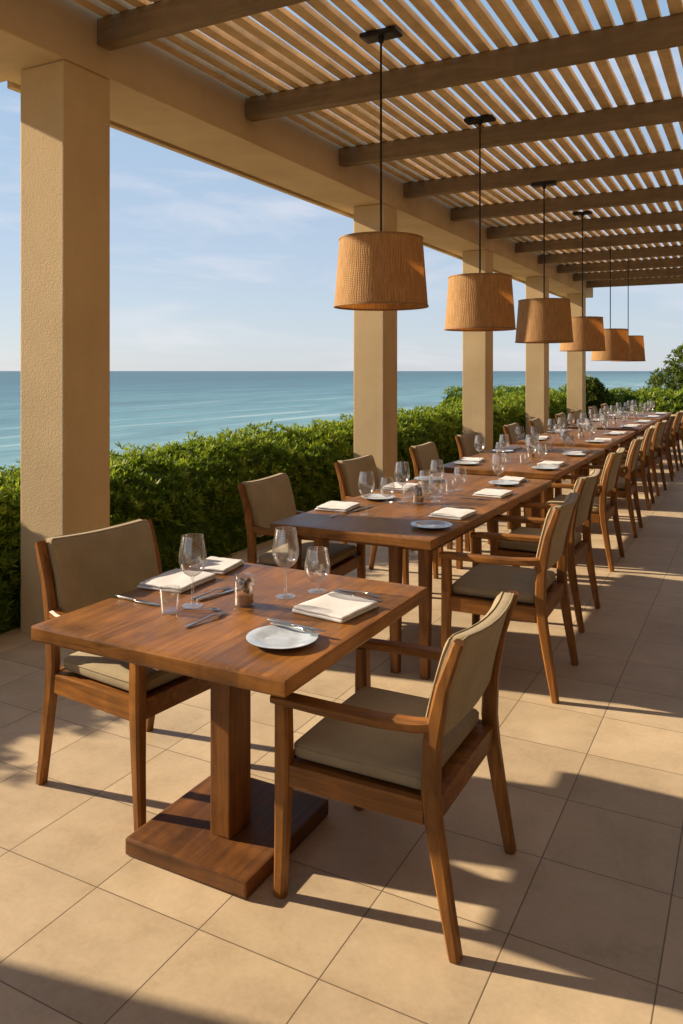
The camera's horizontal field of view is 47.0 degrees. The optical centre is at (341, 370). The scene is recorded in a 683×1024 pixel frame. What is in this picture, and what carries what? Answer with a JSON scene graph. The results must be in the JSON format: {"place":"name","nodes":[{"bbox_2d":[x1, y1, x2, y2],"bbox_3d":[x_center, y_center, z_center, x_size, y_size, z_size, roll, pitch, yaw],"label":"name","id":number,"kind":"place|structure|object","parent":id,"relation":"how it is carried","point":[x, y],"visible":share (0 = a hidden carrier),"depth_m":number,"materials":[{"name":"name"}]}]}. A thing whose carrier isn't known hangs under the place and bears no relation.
{"place":"outdoors","nodes":[
{"label":"outdoors","id":0,"kind":"place"},
{"bbox_2d":[0,371,673,474],"bbox_3d":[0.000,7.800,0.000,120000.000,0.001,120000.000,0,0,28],"label":"sea","id":1,"kind":"structure","parent":0,"point":[162,408],"depth_m":231.06,"materials":[{"name":"liquid"}]},
{"bbox_2d":[0,436,682,1023],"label":"floor","id":2,"kind":"structure","parent":0,"point":[570,910],"depth_m":2.54,"materials":[{"name":"tile"}]},
{"bbox_2d":[34,519,209,831],"bbox_3d":[-0.790,1.129,3.124,0.626,0.947,0.625,0,0,34],"label":"armchair","id":3,"kind":"object","parent":2,"relation":"on","point":[79,570],"visible":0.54,"depth_m":3.01,"materials":[{"name":"beige fabric"}]},
{"bbox_2d":[31,562,426,898],"bbox_3d":[-0.351,1.224,2.858,1.000,0.748,1.060,0,0,28],"label":"dining table","id":4,"kind":"object","parent":2,"relation":"on","point":[215,829],"visible":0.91,"depth_m":2.60,"materials":[{"name":"brown wood"}]},
{"bbox_2d":[115,594,159,605],"bbox_3d":[-0.751,0.844,2.890,0.226,0.008,0.021,0,0,33],"label":"table knife","id":5,"kind":"object","parent":4,"relation":"on","point":[132,599],"visible":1,"depth_m":2.89,"materials":[{"name":"metal"}]},
{"bbox_2d":[137,568,215,592],"bbox_3d":[-0.656,0.836,3.142,0.206,0.025,0.253,0,0,24],"label":"napkin","id":6,"kind":"object","parent":4,"relation":"on","point":[176,580],"visible":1,"depth_m":3.10,"materials":[{"name":"white fabric"}]},
{"bbox_2d":[181,608,219,609],"bbox_3d":[-0.500,0.845,2.789,0.139,0.006,0.025,0,0,8],"label":"table knife","id":7,"kind":"object","parent":4,"relation":"on","point":[203,608],"visible":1,"depth_m":2.79,"materials":[{"name":"metal"}]},
{"bbox_2d":[184,610,228,627],"bbox_3d":[-0.460,0.841,2.672,0.024,0.012,0.200,0,0,34],"label":"table fork","id":8,"kind":"object","parent":4,"relation":"on","point":[201,620],"visible":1,"depth_m":2.66,"materials":[{"name":"metal"}]},
{"bbox_2d":[190,586,231,598],"bbox_3d":[-0.498,0.841,2.992,0.024,0.012,0.200,0,0,38],"label":"table fork","id":9,"kind":"object","parent":4,"relation":"on","point":[197,596],"visible":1,"depth_m":2.98,"materials":[{"name":"metal"}]},
{"bbox_2d":[188,556,243,574],"bbox_3d":[-0.539,0.836,3.387,0.174,0.024,0.203,0,0,18],"label":"napkin","id":10,"kind":"object","parent":4,"relation":"on","point":[217,565],"visible":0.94,"depth_m":3.35,"materials":[{"name":"white fabric"}]},
{"bbox_2d":[196,587,240,600],"bbox_3d":[-0.461,0.844,2.978,0.021,0.008,0.226,0,0,40],"label":"table knife","id":11,"kind":"object","parent":4,"relation":"on","point":[210,596],"visible":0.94,"depth_m":2.96,"materials":[{"name":"metal"}]},
{"bbox_2d":[246,625,317,648],"bbox_3d":[-0.186,0.840,2.462,0.226,0.018,0.226,0,0,28],"label":"side plate","id":12,"kind":"object","parent":4,"relation":"on","point":[275,637],"visible":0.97,"depth_m":2.47,"materials":[{"name":"white ceramic"}]},
{"bbox_2d":[270,622,319,634],"bbox_3d":[-0.150,0.822,2.518,0.200,0.012,0.024,0,0,37],"label":"table fork","id":13,"kind":"object","parent":12,"relation":"on","point":[308,631],"visible":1,"depth_m":2.50,"materials":[{"name":"metal"}]},
{"bbox_2d":[267,618,325,631],"bbox_3d":[-0.147,0.825,2.549,0.226,0.008,0.021,0,0,32],"label":"table knife","id":14,"kind":"object","parent":12,"relation":"on","point":[288,623],"visible":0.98,"depth_m":2.56,"materials":[{"name":"metal"}]},
{"bbox_2d":[292,592,378,622],"bbox_3d":[-0.018,0.836,2.792,0.221,0.025,0.237,0,0,36],"label":"napkin","id":15,"kind":"object","parent":4,"relation":"on","point":[336,607],"visible":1,"depth_m":2.75,"materials":[{"name":"white fabric"}]},
{"bbox_2d":[331,590,382,600],"bbox_3d":[0.055,0.844,2.947,0.226,0.008,0.021,0,0,34],"label":"table knife","id":16,"kind":"object","parent":4,"relation":"on","point":[345,593],"visible":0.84,"depth_m":2.95,"materials":[{"name":"metal"}]},
{"bbox_2d":[335,589,382,596],"bbox_3d":[0.064,0.841,2.986,0.200,0.012,0.024,0,0,32],"label":"table fork","id":17,"kind":"object","parent":4,"relation":"on","point":[371,594],"visible":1,"depth_m":2.98,"materials":[{"name":"metal"}]},
{"bbox_2d":[237,473,365,578],"bbox_3d":[-0.241,1.138,4.862,0.626,0.929,0.625,0,0,25],"label":"armchair","id":18,"kind":"object","parent":2,"relation":"on","point":[266,501],"visible":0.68,"depth_m":4.79,"materials":[{"name":"beige fabric"}]},
{"bbox_2d":[0,0,682,632],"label":"pergola","id":19,"kind":"object","parent":2,"relation":"on","point":[82,76],"visible":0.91,"depth_m":5.71,"materials":[{"name":"paint"}]},
{"bbox_2d":[334,26,428,310],"bbox_3d":[0.255,-1.298,5.065,0.612,1.774,0.612,0,0,28],"label":"pendant lamp","id":20,"kind":"object","parent":19,"relation":"hanging from","point":[380,270],"visible":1,"depth_m":4.83,"materials":[{"name":"fabric"}]},
{"bbox_2d":[444,114,515,331],"bbox_3d":[1.195,-1.270,6.774,0.612,1.829,0.612,0,0,28],"label":"pendant lamp","id":21,"kind":"object","parent":19,"relation":"hanging from","point":[478,302],"visible":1,"depth_m":6.54,"materials":[{"name":"fabric"}]},
{"bbox_2d":[515,181,573,342],"bbox_3d":[2.171,-1.162,8.413,0.612,1.712,0.612,0,0,28],"label":"pendant lamp","id":22,"kind":"object","parent":19,"relation":"hanging from","point":[544,320],"visible":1,"depth_m":8.18,"materials":[{"name":"fabric"}]},
{"bbox_2d":[559,211,605,350],"bbox_3d":[3.315,-1.230,10.800,0.612,1.909,0.612,0,0,28],"label":"pendant lamp","id":23,"kind":"object","parent":19,"relation":"hanging from","point":[588,333],"visible":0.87,"depth_m":10.55,"materials":[{"name":"fabric"}]},
{"bbox_2d":[591,246,629,360],"bbox_3d":[4.410,-1.178,12.879,0.612,2.014,0.612,0,0,28],"label":"pendant lamp","id":24,"kind":"object","parent":19,"relation":"hanging from","point":[616,344],"visible":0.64,"depth_m":12.62,"materials":[{"name":"fabric"}]},
{"bbox_2d":[615,259,644,361],"bbox_3d":[5.366,-1.183,14.693,0.612,2.004,0.612,0,0,28],"label":"pendant lamp","id":25,"kind":"object","parent":19,"relation":"hanging from","point":[636,348],"visible":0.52,"depth_m":14.43,"materials":[{"name":"fabric"}]},
{"bbox_2d":[334,455,438,584],"bbox_3d":[0.341,1.138,5.969,0.626,0.929,0.625,0,0,29],"label":"armchair","id":26,"kind":"object","parent":2,"relation":"on","point":[358,476],"visible":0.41,"depth_m":6.03,"materials":[{"name":"beige fabric"}]},
{"bbox_2d":[270,590,518,963],"bbox_3d":[0.198,1.165,2.501,0.626,0.874,0.625,0,0,28],"label":"armchair","id":27,"kind":"object","parent":2,"relation":"on","point":[407,757],"visible":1,"depth_m":2.34,"materials":[{"name":"brown wood"}]},
{"bbox_2d":[270,473,551,679],"bbox_3d":[0.622,1.224,5.267,0.970,0.748,2.500,0,0,29],"label":"dining table","id":28,"kind":"object","parent":2,"relation":"on","point":[385,523],"visible":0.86,"depth_m":4.45,"materials":[{"name":"brown wood"}]},
{"bbox_2d":[315,501,359,511],"bbox_3d":[-0.022,0.836,4.860,0.206,0.025,0.253,0,0,22],"label":"napkin","id":29,"kind":"object","parent":28,"relation":"on","point":[337,506],"visible":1,"depth_m":4.80,"materials":[{"name":"white fabric"}]},
{"bbox_2d":[361,494,394,499],"bbox_3d":[0.244,0.840,5.206,0.226,0.018,0.226,0,0,-35],"label":"side plate","id":30,"kind":"object","parent":28,"relation":"on","point":[378,496],"visible":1,"depth_m":5.23,"materials":[{"name":"white ceramic"}]},
{"bbox_2d":[381,482,419,490],"bbox_3d":[0.430,0.836,5.696,0.206,0.025,0.253,0,0,25],"label":"napkin","id":31,"kind":"object","parent":28,"relation":"on","point":[399,486],"visible":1,"depth_m":5.63,"materials":[{"name":"white fabric"}]},
{"bbox_2d":[414,476,442,481],"bbox_3d":[0.675,0.840,6.087,0.226,0.018,0.226,0,0,-44],"label":"side plate","id":32,"kind":"object","parent":28,"relation":"on","point":[428,478],"visible":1,"depth_m":6.12,"materials":[{"name":"white ceramic"}]},
{"bbox_2d":[411,520,451,528],"bbox_3d":[0.488,0.840,4.264,0.226,0.018,0.226,0,0,38],"label":"side plate","id":33,"kind":"object","parent":28,"relation":"on","point":[431,524],"visible":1,"depth_m":4.29,"materials":[{"name":"white ceramic"}]},
{"bbox_2d":[429,507,476,519],"bbox_3d":[0.657,0.836,4.615,0.206,0.025,0.253,0,0,31],"label":"napkin","id":34,"kind":"object","parent":28,"relation":"on","point":[453,513],"visible":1,"depth_m":4.56,"materials":[{"name":"white fabric"}]},
{"bbox_2d":[439,505,474,508],"bbox_3d":[0.718,0.844,4.882,0.226,0.008,0.020,0,0,26],"label":"table knife","id":35,"kind":"object","parent":28,"relation":"on","point":[460,506],"visible":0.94,"depth_m":4.87,"materials":[{"name":"metal"}]},
{"bbox_2d":[460,497,490,499],"bbox_3d":[0.879,0.844,5.210,0.226,0.008,0.021,0,0,31],"label":"table knife","id":36,"kind":"object","parent":28,"relation":"on","point":[477,498],"visible":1,"depth_m":5.18,"materials":[{"name":"metal"}]},
{"bbox_2d":[473,488,512,497],"bbox_3d":[1.040,0.836,5.385,0.206,0.025,0.253,0,0,30],"label":"napkin","id":37,"kind":"object","parent":28,"relation":"on","point":[494,493],"visible":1,"depth_m":5.33,"materials":[{"name":"white fabric"}]},
{"bbox_2d":[489,480,518,485],"bbox_3d":[1.211,0.840,5.861,0.226,0.018,0.226,0,0,37],"label":"side plate","id":38,"kind":"object","parent":28,"relation":"on","point":[503,482],"visible":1,"depth_m":5.88,"materials":[{"name":"white ceramic"}]},
{"bbox_2d":[499,476,525,482],"bbox_3d":[1.318,0.836,6.065,0.174,0.024,0.203,0,0,26],"label":"napkin","id":39,"kind":"object","parent":28,"relation":"on","point":[516,479],"visible":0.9,"depth_m":6.03,"materials":[{"name":"white fabric"}]},
{"bbox_2d":[409,442,489,553],"bbox_3d":[0.992,1.138,7.140,0.626,0.929,0.625,0,0,26],"label":"armchair","id":40,"kind":"object","parent":2,"relation":"on","point":[425,458],"visible":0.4,"depth_m":7.16,"materials":[{"name":"beige fabric"}]},
{"bbox_2d":[455,432,524,528],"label":"armchair","id":41,"kind":"object","parent":2,"relation":"on","point":[469,444],"visible":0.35,"depth_m":8.38,"materials":[{"name":"beige fabric"}]},
{"bbox_2d":[439,492,579,703],"bbox_3d":[0.911,1.129,4.154,0.626,0.947,0.625,0,0,26],"label":"armchair","id":42,"kind":"object","parent":2,"relation":"on","point":[480,586],"visible":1,"depth_m":4.00,"materials":[{"name":"brown wood"}]},
{"bbox_2d":[436,444,604,550],"bbox_3d":[1.870,1.224,7.809,1.060,0.748,2.420,0,0,28],"label":"dining table","id":43,"kind":"object","parent":2,"relation":"on","point":[518,463],"visible":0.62,"depth_m":7.14,"materials":[{"name":"brown wood"}]},
{"bbox_2d":[454,461,478,464],"bbox_3d":[1.136,0.840,7.128,0.226,0.018,0.226,0,0,-16],"label":"side plate","id":44,"kind":"object","parent":43,"relation":"on","point":[466,462],"visible":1,"depth_m":7.15,"materials":[{"name":"white ceramic"}]},
{"bbox_2d":[459,457,484,462],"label":"napkin","id":45,"kind":"object","parent":43,"relation":"on","point":[479,460],"visible":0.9,"depth_m":7.34,"materials":[{"name":"white fabric"}]},
{"bbox_2d":[492,449,513,452],"bbox_3d":[1.688,0.840,8.232,0.226,0.018,0.226,0,0,-24],"label":"side plate","id":46,"kind":"object","parent":43,"relation":"on","point":[502,450],"visible":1,"depth_m":8.28,"materials":[{"name":"white ceramic"}]},
{"bbox_2d":[497,446,521,449],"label":"napkin","id":47,"kind":"object","parent":43,"relation":"on","point":[511,447],"visible":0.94,"depth_m":8.48,"materials":[{"name":"white fabric"}]},
{"bbox_2d":[532,466,557,469],"bbox_3d":[1.757,0.840,6.782,0.226,0.018,0.226,0,0,23],"label":"side plate","id":48,"kind":"object","parent":43,"relation":"on","point":[545,467],"visible":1,"depth_m":6.80,"materials":[{"name":"white ceramic"}]},
{"bbox_2d":[537,461,566,466],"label":"napkin","id":49,"kind":"object","parent":43,"relation":"on","point":[553,463],"visible":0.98,"depth_m":7.03,"materials":[{"name":"white fabric"}]},
{"bbox_2d":[562,453,584,455],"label":"side plate","id":50,"kind":"object","parent":43,"relation":"on","point":[574,454],"visible":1,"depth_m":7.91,"materials":[{"name":"white ceramic"}]},
{"bbox_2d":[563,449,589,452],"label":"napkin","id":51,"kind":"object","parent":43,"relation":"on","point":[575,451],"visible":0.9,"depth_m":8.13,"materials":[{"name":"white fabric"}]},
{"bbox_2d":[503,423,561,493],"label":"armchair","id":52,"kind":"object","parent":2,"relation":"on","point":[512,432],"visible":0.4,"depth_m":9.90,"materials":[{"name":"beige fabric"}]},
{"bbox_2d":[490,469,601,632],"bbox_3d":[1.362,1.129,5.182,0.626,0.947,0.625,0,0,28],"label":"armchair","id":53,"kind":"object","parent":2,"relation":"on","point":[579,549],"visible":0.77,"depth_m":5.03,"materials":[{"name":"brown wood"}]},
{"bbox_2d":[529,418,573,483],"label":"armchair","id":54,"kind":"object","parent":2,"relation":"on","point":[536,427],"visible":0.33,"depth_m":10.87,"materials":[{"name":"beige fabric"}]},
{"bbox_2d":[555,413,567,428],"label":"armchair","id":55,"kind":"object","parent":2,"relation":"on","point":[561,420],"visible":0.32,"depth_m":12.38,"materials":[{"name":"beige fabric"}]},
{"bbox_2d":[516,428,634,479],"bbox_3d":[3.144,1.224,10.325,1.060,0.748,2.420,0,0,28],"label":"dining table","id":56,"kind":"object","parent":2,"relation":"on","point":[572,438],"visible":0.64,"depth_m":9.74,"materials":[{"name":"brown wood"}]},
{"bbox_2d":[527,438,544,440],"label":"side plate","id":57,"kind":"object","parent":56,"relation":"on","point":[537,439],"visible":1,"depth_m":9.66,"materials":[{"name":"white ceramic"}]},
{"bbox_2d":[531,436,548,438],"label":"napkin","id":58,"kind":"object","parent":56,"relation":"on","point":[546,437],"visible":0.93,"depth_m":9.83,"materials":[{"name":"white fabric"}]},
{"bbox_2d":[552,429,570,431],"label":"napkin","id":59,"kind":"object","parent":56,"relation":"on","point":[565,430],"visible":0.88,"depth_m":10.96,"materials":[{"name":"white fabric"}]},
{"bbox_2d":[585,440,604,442],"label":"side plate","id":60,"kind":"object","parent":56,"relation":"on","point":[594,441],"visible":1,"depth_m":9.37,"materials":[{"name":"white ceramic"}]},
{"bbox_2d":[594,438,611,441],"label":"napkin","id":61,"kind":"object","parent":56,"relation":"on","point":[606,439],"visible":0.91,"depth_m":9.48,"materials":[{"name":"white fabric"}]},
{"bbox_2d":[610,431,627,433],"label":"napkin","id":62,"kind":"object","parent":56,"relation":"on","point":[623,432],"visible":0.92,"depth_m":10.58,"materials":[{"name":"white fabric"}]},
{"bbox_2d":[541,448,625,571],"bbox_3d":[2.050,1.129,6.639,0.626,0.947,0.625,0,0,28],"label":"armchair","id":63,"kind":"object","parent":2,"relation":"on","point":[604,511],"visible":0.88,"depth_m":6.43,"materials":[{"name":"brown wood"}]},
{"bbox_2d":[570,409,611,449],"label":"armchair","id":64,"kind":"object","parent":2,"relation":"on","point":[577,415],"visible":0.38,"depth_m":13.51,"materials":[{"name":"beige fabric"}]},
{"bbox_2d":[601,403,609,414],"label":"armchair","id":65,"kind":"object","parent":2,"relation":"on","point":[605,408],"visible":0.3,"depth_m":15.98,"materials":[{"name":"beige fabric"}]},
{"bbox_2d":[588,406,625,445],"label":"armchair","id":66,"kind":"object","parent":2,"relation":"on","point":[593,411],"visible":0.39,"depth_m":14.86,"materials":[{"name":"beige fabric"}]},
{"bbox_2d":[574,436,643,537],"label":"armchair","id":67,"kind":"object","parent":2,"relation":"on","point":[627,487],"visible":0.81,"depth_m":7.63,"materials":[{"name":"brown wood"}]},
{"bbox_2d":[566,418,656,476],"bbox_3d":[4.449,1.224,12.802,1.060,0.748,2.420,0,0,28],"label":"dining table","id":68,"kind":"object","parent":2,"relation":"on","point":[607,424],"visible":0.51,"depth_m":12.24,"materials":[{"name":"brown wood"}]},
{"bbox_2d":[624,424,641,426],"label":"napkin","id":69,"kind":"object","parent":68,"relation":"on","point":[638,425],"visible":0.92,"depth_m":12.03,"materials":[{"name":"white fabric"}]},
{"bbox_2d":[598,425,655,510],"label":"armchair","id":70,"kind":"object","parent":2,"relation":"on","point":[643,468],"visible":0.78,"depth_m":9.09,"materials":[{"name":"brown wood"}]},
{"bbox_2d":[598,411,671,433],"bbox_3d":[5.754,1.224,15.279,1.060,0.748,2.420,0,0,28],"label":"dining table","id":71,"kind":"object","parent":2,"relation":"on","point":[638,416],"visible":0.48,"depth_m":14.66,"materials":[{"name":"brown wood"}]},
{"bbox_2d":[612,420,667,495],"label":"armchair","id":72,"kind":"object","parent":2,"relation":"on","point":[657,440],"visible":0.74,"depth_m":10.22,"materials":[{"name":"brown wood"}]},
{"bbox_2d":[630,414,675,480],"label":"armchair","id":73,"kind":"object","parent":2,"relation":"on","point":[666,450],"visible":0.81,"depth_m":11.45,"materials":[{"name":"brown wood"}]},
{"bbox_2d":[640,411,682,470],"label":"armchair","id":74,"kind":"object","parent":2,"relation":"on","point":[674,443],"visible":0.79,"depth_m":12.63,"materials":[{"name":"brown wood"}]},
{"bbox_2d":[661,416,682,446],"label":"armchair","id":75,"kind":"object","parent":2,"relation":"on","point":[681,433],"visible":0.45,"depth_m":14.00,"materials":[{"name":"brown wood"}]},
{"bbox_2d":[0,0,682,370],"label":"sky","id":76,"kind":"structure","parent":0,"point":[212,268],"materials":[{"name":"blue"}]},
{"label":"ground","id":77,"kind":"structure","parent":0,"visible":0},
{"bbox_2d":[0,387,568,633],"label":"hedge","id":78,"kind":"object","parent":77,"relation":"on","point":[185,498],"visible":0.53,"depth_m":7.09,"materials":[{"name":"green plant"}]},
{"bbox_2d":[440,384,682,433],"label":"hedge","id":79,"kind":"object","parent":77,"relation":"on","point":[643,399],"visible":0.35,"depth_m":20.46,"materials":[{"name":"green plant"}]},
{"bbox_2d":[586,373,612,408],"bbox_3d":[6.636,0.894,20.766,1.143,1.662,0.881,0,0,28],"label":"bush","id":80,"kind":"object","parent":77,"relation":"on","point":[595,387],"visible":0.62,"depth_m":20.53,"materials":[{"name":"green plant"}]},
{"bbox_2d":[645,343,682,397],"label":"tree","id":81,"kind":"object","parent":77,"relation":"on","point":[660,379],"visible":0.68,"depth_m":22.41,"materials":[{"name":"green plant"}]},
{"bbox_3d":[-0.353,0.795,2.853,0.074,0.108,0.074,0,0,28],"label":"glass jar","id":82,"kind":"object","parent":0,"visible":0},
{"bbox_2d":[235,577,253,604],"bbox_3d":[-0.353,0.795,2.853,0.067,0.092,0.067,0,0,28],"label":"jar filling","id":83,"kind":"object","parent":82,"relation":"in","point":[245,596],"visible":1,"depth_m":2.83,"materials":[{"name":"brown"}]},
{"bbox_3d":[0.494,0.795,5.046,0.074,0.108,0.074,0,0,28],"label":"glass jar","id":84,"kind":"object","parent":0,"visible":0},
{"bbox_2d":[413,487,423,502],"bbox_3d":[0.494,0.795,5.046,0.067,0.092,0.067,0,0,-30],"label":"jar filling","id":85,"kind":"object","parent":84,"relation":"in","point":[418,498],"visible":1,"depth_m":5.03,"materials":[{"name":"brown"}]},
{"bbox_3d":[1.863,0.795,7.717,0.074,0.108,0.074,0,0,28],"label":"glass jar","id":86,"kind":"object","parent":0,"visible":0},
{"bbox_2d":[528,447,534,456],"bbox_3d":[1.863,0.795,7.716,0.067,0.092,0.067,0,0,-30],"label":"jar filling","id":87,"kind":"object","parent":86,"relation":"in","point":[531,454],"visible":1,"depth_m":7.70,"materials":[{"name":"brown"}]}
]}

